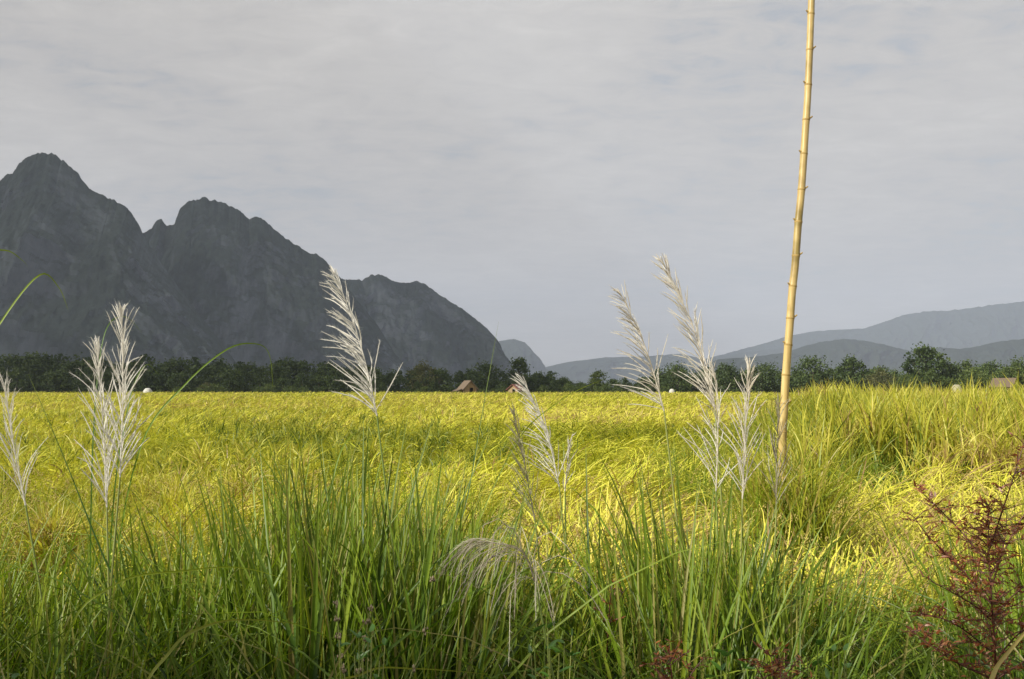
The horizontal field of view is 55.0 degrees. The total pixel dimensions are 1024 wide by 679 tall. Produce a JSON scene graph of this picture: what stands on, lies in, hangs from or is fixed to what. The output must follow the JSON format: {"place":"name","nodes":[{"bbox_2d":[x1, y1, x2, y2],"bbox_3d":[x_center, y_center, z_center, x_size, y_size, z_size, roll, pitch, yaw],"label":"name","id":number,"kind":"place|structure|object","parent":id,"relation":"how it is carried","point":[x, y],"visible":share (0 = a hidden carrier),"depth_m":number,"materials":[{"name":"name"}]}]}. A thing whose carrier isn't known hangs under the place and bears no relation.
{"place":"outdoors","nodes":[
{"label":"outdoors","id":0,"kind":"place"},
{"bbox_2d":[0,249,25,263],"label":"grass blade","id":1,"kind":"object","parent":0,"point":[11,252],"depth_m":2.41,"materials":[{"name":"green plant"}]},
{"bbox_2d":[0,367,220,676],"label":"plume grass","id":2,"kind":"object","parent":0,"point":[16,457],"depth_m":2.46,"materials":[{"name":"beige plant"}]},
{"bbox_2d":[0,152,246,391],"bbox_3d":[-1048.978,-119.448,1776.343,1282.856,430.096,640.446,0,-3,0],"label":"limestone mountain","id":3,"kind":"structure","parent":0,"point":[90,252],"depth_m":1584.80,"materials":[{"name":"grey stone"}]},
{"bbox_2d":[69,336,179,678],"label":"plume grass","id":4,"kind":"object","parent":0,"point":[105,460],"depth_m":2.41,"materials":[{"name":"beige plant"}]},
{"bbox_2d":[199,382,210,388],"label":"tree","id":5,"kind":"object","parent":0,"point":[206,383],"visible":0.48,"depth_m":249.41,"materials":[{"name":"green plant"}]},
{"bbox_2d":[143,197,411,389],"bbox_3d":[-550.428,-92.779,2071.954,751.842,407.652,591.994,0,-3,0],"label":"limestone mountain","id":6,"kind":"structure","parent":0,"point":[238,276],"depth_m":1938.48,"materials":[{"name":"grey stone"}]},
{"bbox_2d":[312,274,511,391],"bbox_3d":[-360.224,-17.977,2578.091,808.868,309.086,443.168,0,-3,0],"label":"limestone mountain","id":7,"kind":"structure","parent":0,"point":[416,322],"depth_m":2495.51,"materials":[{"name":"grey stone"}]},
{"bbox_2d":[319,265,518,642],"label":"plume grass","id":8,"kind":"object","parent":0,"point":[347,345],"depth_m":2.47,"materials":[{"name":"beige plant"}]},
{"bbox_2d":[2,532,1005,678],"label":"dry grass","id":9,"kind":"structure","parent":0,"point":[552,639],"depth_m":2.50,"materials":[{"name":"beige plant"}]},
{"bbox_2d":[0,0,1023,366],"label":"sky","id":10,"kind":"structure","parent":0,"point":[518,162],"materials":[{"name":"grey"}]},
{"bbox_2d":[499,339,574,386],"bbox_3d":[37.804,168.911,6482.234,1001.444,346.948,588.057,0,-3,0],"label":"mountain","id":11,"kind":"structure","parent":0,"point":[514,348],"depth_m":6350.35,"materials":[{"name":"grey stone"}]},
{"bbox_2d":[587,580,626,678],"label":"red weed","id":12,"kind":"object","parent":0,"point":[609,603],"visible":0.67,"depth_m":2.37,"materials":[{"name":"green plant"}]},
{"bbox_2d":[546,348,792,390],"bbox_3d":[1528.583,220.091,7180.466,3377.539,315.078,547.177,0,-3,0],"label":"mountain","id":13,"kind":"structure","parent":0,"point":[579,371],"depth_m":7099.46,"materials":[{"name":"grey stone"}]},
{"bbox_2d":[609,280,732,669],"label":"plume grass","id":14,"kind":"object","parent":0,"point":[636,327],"depth_m":2.77,"materials":[{"name":"beige plant"}]},
{"bbox_2d":[651,252,727,667],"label":"plume grass","id":15,"kind":"object","parent":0,"point":[673,286],"depth_m":2.77,"materials":[{"name":"beige plant"}]},
{"bbox_2d":[677,362,817,633],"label":"plume grass","id":16,"kind":"object","parent":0,"point":[716,415],"depth_m":2.72,"materials":[{"name":"beige plant"}]},
{"bbox_2d":[694,339,916,384],"bbox_3d":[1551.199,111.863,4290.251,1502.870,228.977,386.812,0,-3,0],"label":"wooded hill","id":17,"kind":"structure","parent":0,"point":[867,353],"depth_m":4223.27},
{"bbox_2d":[707,301,1023,358],"bbox_3d":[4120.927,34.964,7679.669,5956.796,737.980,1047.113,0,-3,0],"label":"mountain","id":18,"kind":"structure","parent":0,"point":[968,327],"depth_m":7493.10,"materials":[{"name":"grey stone"}]},
{"bbox_2d":[888,339,1023,374],"bbox_3d":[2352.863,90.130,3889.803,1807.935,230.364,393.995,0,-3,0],"label":"wooded hill","id":19,"kind":"structure","parent":0,"point":[1003,351],"depth_m":3842.79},
{"bbox_2d":[989,632,1023,678],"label":"grass blade","id":20,"kind":"object","parent":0,"point":[1003,658],"depth_m":1.74,"materials":[{"name":"beige plant"}]},
{"label":"ground","id":21,"kind":"structure","parent":0,"visible":0},
{"bbox_2d":[6,517,46,678],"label":"grass blade","id":22,"kind":"object","parent":21,"relation":"on","point":[31,613],"depth_m":2.23,"materials":[{"name":"green plant"}]},
{"bbox_2d":[0,273,66,323],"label":"grass blade","id":23,"kind":"object","parent":21,"relation":"on","point":[19,295],"depth_m":2.29,"materials":[{"name":"green plant"}]},
{"bbox_2d":[11,654,65,678],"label":"leafy weed","id":24,"kind":"object","parent":21,"relation":"on","point":[14,675],"visible":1,"depth_m":1.82,"materials":[{"name":"green plant"}]},
{"bbox_2d":[31,381,154,678],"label":"grass blade","id":25,"kind":"object","parent":21,"relation":"on","point":[136,618],"depth_m":2.43,"materials":[{"name":"green plant"}]},
{"bbox_2d":[88,316,138,676],"bbox_3d":[-1.086,0.661,2.649,0.043,1.457,0.165,-1,-3,20],"label":"grass blade","id":26,"kind":"object","parent":21,"relation":"on","point":[92,469],"depth_m":2.60,"materials":[{"name":"green plant"}]},
{"bbox_2d":[45,301,193,678],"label":"plume grass","id":27,"kind":"object","parent":21,"relation":"on","point":[120,311],"depth_m":2.37,"materials":[{"name":"beige plant"}]},
{"bbox_2d":[105,364,157,634],"bbox_3d":[-1.020,0.727,2.635,0.023,1.324,0.172,-2,-3,29],"label":"grass blade","id":28,"kind":"object","parent":21,"relation":"on","point":[115,487],"depth_m":2.59,"materials":[{"name":"green plant"}]},
{"bbox_2d":[143,388,152,392],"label":"white tent","id":29,"kind":"object","parent":21,"relation":"on","point":[146,390],"visible":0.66,"depth_m":234.98,"materials":[{"name":"white fabric"}]},
{"bbox_2d":[50,566,308,678],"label":"grass blade","id":30,"kind":"object","parent":21,"relation":"on","point":[84,605],"depth_m":2.12,"materials":[{"name":"green plant"}]},
{"bbox_2d":[111,343,272,606],"bbox_3d":[-0.870,0.697,2.626,0.443,1.382,0.036,1,-3,-20],"label":"grass blade","id":31,"kind":"object","parent":21,"relation":"on","point":[166,403],"depth_m":2.62,"materials":[{"name":"green plant"}]},
{"bbox_2d":[147,619,305,678],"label":"grass blade","id":32,"kind":"object","parent":21,"relation":"on","point":[160,662],"depth_m":2.03,"materials":[{"name":"green plant"}]},
{"bbox_2d":[307,430,356,665],"bbox_3d":[-0.482,0.817,2.627,0.030,1.142,0.193,-2,-4,39],"label":"grass blade","id":33,"kind":"object","parent":21,"relation":"on","point":[330,491],"depth_m":2.65,"materials":[{"name":"green plant"}]},
{"bbox_2d":[333,600,346,678],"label":"beaded weed","id":34,"kind":"object","parent":21,"relation":"on","point":[337,619],"visible":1,"depth_m":1.87,"materials":[{"name":"green plant"}]},
{"bbox_2d":[336,624,390,678],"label":"leafy weed","id":35,"kind":"object","parent":21,"relation":"on","point":[360,655],"visible":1,"depth_m":1.84,"materials":[{"name":"green plant"}]},
{"bbox_2d":[361,419,365,663],"bbox_3d":[-0.384,0.793,2.531,0.027,1.182,0.163,1,-3,-19],"label":"grass blade","id":36,"kind":"object","parent":21,"relation":"on","point":[362,509],"depth_m":2.56,"materials":[{"name":"green plant"}]},
{"bbox_2d":[356,604,373,678],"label":"beaded weed","id":37,"kind":"object","parent":21,"relation":"on","point":[371,607],"visible":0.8,"depth_m":1.92,"materials":[{"name":"green plant"}]},
{"bbox_2d":[343,667,482,678],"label":"grass blade","id":38,"kind":"object","parent":21,"relation":"on","point":[365,672],"depth_m":1.95,"materials":[{"name":"green plant"}]},
{"bbox_2d":[401,359,442,392],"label":"tree","id":39,"kind":"object","parent":21,"relation":"on","point":[422,368],"visible":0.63,"depth_m":257.21,"materials":[{"name":"green plant"}]},
{"bbox_2d":[409,576,434,678],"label":"beaded weed","id":40,"kind":"object","parent":21,"relation":"on","point":[424,629],"visible":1,"depth_m":1.97,"materials":[{"name":"green plant"}]},
{"bbox_2d":[453,380,478,392],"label":"hut","id":41,"kind":"object","parent":21,"relation":"on","point":[467,386],"visible":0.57,"depth_m":230.40,"materials":[{"name":"brown wood"}]},
{"bbox_2d":[449,322,498,571],"bbox_3d":[-0.127,0.667,2.730,0.248,1.453,0.036,2,-4,-37],"label":"grass blade","id":42,"kind":"object","parent":21,"relation":"on","point":[475,452],"depth_m":2.76,"materials":[{"name":"green plant"}]},
{"bbox_2d":[461,358,508,392],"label":"tree","id":43,"kind":"object","parent":21,"relation":"on","point":[485,369],"visible":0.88,"depth_m":266.63,"materials":[{"name":"green plant"}]},
{"bbox_2d":[0,393,1022,678],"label":"rice canopy","id":44,"kind":"object","parent":21,"relation":"on","point":[548,421],"visible":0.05,"depth_m":25.13,"materials":[{"name":"yellow plant"}]},
{"bbox_2d":[0,391,1023,669],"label":"lodged rice","id":45,"kind":"object","parent":21,"relation":"on","point":[588,445],"visible":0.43,"depth_m":7.47,"materials":[{"name":"yellow plant"}]},
{"bbox_2d":[0,456,1023,617],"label":"rice heads","id":46,"kind":"object","parent":45,"relation":"on","point":[592,487],"visible":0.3,"depth_m":4.21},
{"bbox_2d":[0,351,1023,392],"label":"treeline","id":47,"kind":"object","parent":21,"relation":"on","point":[44,369],"visible":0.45,"depth_m":263.96,"materials":[{"name":"green plant"}]},
{"bbox_2d":[0,413,1023,678],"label":"verge grass","id":48,"kind":"structure","parent":21,"relation":"on","point":[330,573],"depth_m":2.46,"materials":[{"name":"green plant"}]},
{"bbox_2d":[0,371,1023,613],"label":"standing rice","id":49,"kind":"object","parent":21,"relation":"on","point":[993,443],"visible":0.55,"depth_m":9.58,"materials":[{"name":"yellow plant"}]},
{"bbox_2d":[0,453,1023,675],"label":"grass","id":50,"kind":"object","parent":21,"relation":"on","point":[208,533],"visible":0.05,"depth_m":4.14,"materials":[{"name":"green plant"}]},
{"bbox_2d":[415,517,614,678],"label":"plume grass","id":51,"kind":"object","parent":21,"relation":"on","point":[470,581],"depth_m":1.92,"materials":[{"name":"beige plant"}]},
{"bbox_2d":[506,384,523,392],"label":"hut","id":52,"kind":"object","parent":21,"relation":"on","point":[510,389],"visible":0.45,"depth_m":234.70,"materials":[{"name":"brown wood"}]},
{"bbox_2d":[506,356,536,389],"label":"tree","id":53,"kind":"object","parent":21,"relation":"on","point":[519,363],"visible":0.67,"depth_m":260.89,"materials":[{"name":"green plant"}]},
{"bbox_2d":[452,380,600,609],"bbox_3d":[0.013,0.751,2.727,0.539,1.286,0.028,1,-3,-16],"label":"grass blade","id":54,"kind":"object","parent":21,"relation":"on","point":[507,459],"depth_m":2.73,"materials":[{"name":"green plant"}]},
{"bbox_2d":[158,383,948,392],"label":"scrub","id":55,"kind":"object","parent":21,"relation":"on","point":[270,386],"visible":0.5,"depth_m":247.85,"materials":[{"name":"green plant"}]},
{"bbox_2d":[527,621,582,678],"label":"leafy weed","id":56,"kind":"object","parent":21,"relation":"on","point":[551,645],"visible":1,"depth_m":1.88,"materials":[{"name":"green plant"}]},
{"bbox_2d":[560,433,576,635],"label":"plume grass","id":57,"kind":"object","parent":21,"relation":"on","point":[565,496],"depth_m":2.91,"materials":[{"name":"beige plant"}]},
{"bbox_2d":[505,402,632,642],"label":"plume grass","id":58,"kind":"object","parent":21,"relation":"on","point":[521,447],"depth_m":2.75,"materials":[{"name":"beige plant"}]},
{"bbox_2d":[586,463,590,668],"bbox_3d":[0.201,0.840,2.631,0.011,1.098,0.157,0,-3,0],"label":"grass blade","id":59,"kind":"object","parent":21,"relation":"on","point":[588,546],"depth_m":2.63,"materials":[{"name":"green plant"}]},
{"bbox_2d":[511,373,666,641],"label":"plume grass","id":60,"kind":"object","parent":21,"relation":"on","point":[544,428],"depth_m":2.86,"materials":[{"name":"beige plant"}]},
{"bbox_2d":[587,369,609,392],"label":"tree","id":61,"kind":"object","parent":21,"relation":"on","point":[596,376],"visible":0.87,"depth_m":257.23,"materials":[{"name":"green plant"}]},
{"bbox_2d":[639,637,714,678],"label":"red weed","id":62,"kind":"object","parent":21,"relation":"on","point":[671,657],"visible":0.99,"depth_m":1.83,"materials":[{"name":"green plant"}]},
{"bbox_2d":[655,356,702,392],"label":"tree","id":63,"kind":"object","parent":21,"relation":"on","point":[678,382],"visible":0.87,"depth_m":263.56,"materials":[{"name":"green plant"}]},
{"bbox_2d":[611,354,766,678],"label":"plume grass","id":64,"kind":"object","parent":21,"relation":"on","point":[745,435],"depth_m":2.66,"materials":[{"name":"beige plant"}]},
{"bbox_2d":[710,360,745,392],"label":"tree","id":65,"kind":"object","parent":21,"relation":"on","point":[728,370],"visible":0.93,"depth_m":263.56,"materials":[{"name":"green plant"}]},
{"bbox_2d":[704,649,756,678],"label":"leafy weed","id":66,"kind":"object","parent":21,"relation":"on","point":[720,667],"visible":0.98,"depth_m":1.87,"materials":[{"name":"green plant"}]},
{"bbox_2d":[665,392,834,620],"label":"plume grass","id":67,"kind":"object","parent":21,"relation":"on","point":[778,438],"depth_m":2.95,"materials":[{"name":"beige plant"}]},
{"bbox_2d":[737,357,781,392],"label":"tree","id":68,"kind":"object","parent":21,"relation":"on","point":[761,385],"visible":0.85,"depth_m":260.88,"materials":[{"name":"green plant"}]},
{"bbox_2d":[738,641,812,678],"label":"red weed","id":69,"kind":"object","parent":21,"relation":"on","point":[770,668],"visible":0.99,"depth_m":1.83,"materials":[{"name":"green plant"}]},
{"bbox_2d":[568,385,1023,577],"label":"green rice","id":70,"kind":"object","parent":21,"relation":"on","point":[811,491],"visible":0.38,"depth_m":4.52,"materials":[{"name":"green plant"}]},
{"bbox_2d":[778,0,815,503],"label":"bamboo pole","id":71,"kind":"object","parent":21,"relation":"on","point":[792,282],"visible":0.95,"depth_m":4.72,"materials":[{"name":"beige wood"}]},
{"bbox_2d":[790,355,842,391],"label":"tree","id":72,"kind":"object","parent":21,"relation":"on","point":[807,363],"visible":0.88,"depth_m":261.13,"materials":[{"name":"green plant"}]},
{"bbox_2d":[797,639,851,678],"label":"leafy weed","id":73,"kind":"object","parent":21,"relation":"on","point":[846,665],"visible":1,"depth_m":1.87,"materials":[{"name":"green plant"}]},
{"bbox_2d":[831,353,875,391],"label":"tree","id":74,"kind":"object","parent":21,"relation":"on","point":[850,364],"visible":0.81,"depth_m":264.67,"materials":[{"name":"green plant"}]},
{"bbox_2d":[860,366,899,392],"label":"tree","id":75,"kind":"object","parent":21,"relation":"on","point":[881,373],"visible":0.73,"depth_m":257.13,"materials":[{"name":"green plant"}]},
{"bbox_2d":[891,373,918,390],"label":"tree","id":76,"kind":"object","parent":21,"relation":"on","point":[907,379],"visible":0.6,"depth_m":249.37,"materials":[{"name":"green plant"}]},
{"bbox_2d":[890,341,953,385],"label":"tree","id":77,"kind":"object","parent":21,"relation":"on","point":[926,356],"visible":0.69,"depth_m":258.52,"materials":[{"name":"green plant"}]},
{"bbox_2d":[936,361,959,386],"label":"tree","id":78,"kind":"object","parent":21,"relation":"on","point":[953,366],"visible":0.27,"depth_m":260.61,"materials":[{"name":"green plant"}]},
{"bbox_2d":[952,384,962,391],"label":"hay heap","id":79,"kind":"object","parent":21,"relation":"on","point":[956,386],"visible":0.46,"depth_m":234.85,"materials":[{"name":"beige plant"}]},
{"bbox_2d":[900,431,1023,678],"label":"red weed","id":80,"kind":"object","parent":21,"relation":"on","point":[997,535],"visible":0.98,"depth_m":2.02,"materials":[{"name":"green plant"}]},
{"bbox_2d":[901,364,1022,392],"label":"treeline","id":81,"kind":"object","parent":21,"relation":"on","point":[932,376],"visible":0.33,"depth_m":252.70,"materials":[{"name":"green plant"}]},
{"bbox_2d":[953,359,983,376],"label":"tree","id":82,"kind":"object","parent":21,"relation":"on","point":[965,364],"visible":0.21,"depth_m":265.36,"materials":[{"name":"green plant"}]},
{"bbox_2d":[955,370,990,391],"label":"tree","id":83,"kind":"object","parent":21,"relation":"on","point":[978,377],"visible":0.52,"depth_m":248.54,"materials":[{"name":"green plant"}]},
{"bbox_2d":[977,359,1010,375],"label":"tree","id":84,"kind":"object","parent":21,"relation":"on","point":[990,367],"visible":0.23,"depth_m":267.34,"materials":[{"name":"green plant"}]},
{"bbox_2d":[989,378,1020,390],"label":"hut","id":85,"kind":"object","parent":21,"relation":"on","point":[1007,384],"visible":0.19,"depth_m":238.92,"materials":[{"name":"brown wood"}]},
{"bbox_2d":[994,355,1023,390],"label":"tree","id":86,"kind":"object","parent":21,"relation":"on","point":[1014,369],"visible":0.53,"depth_m":257.31,"materials":[{"name":"green plant"}]}
]}

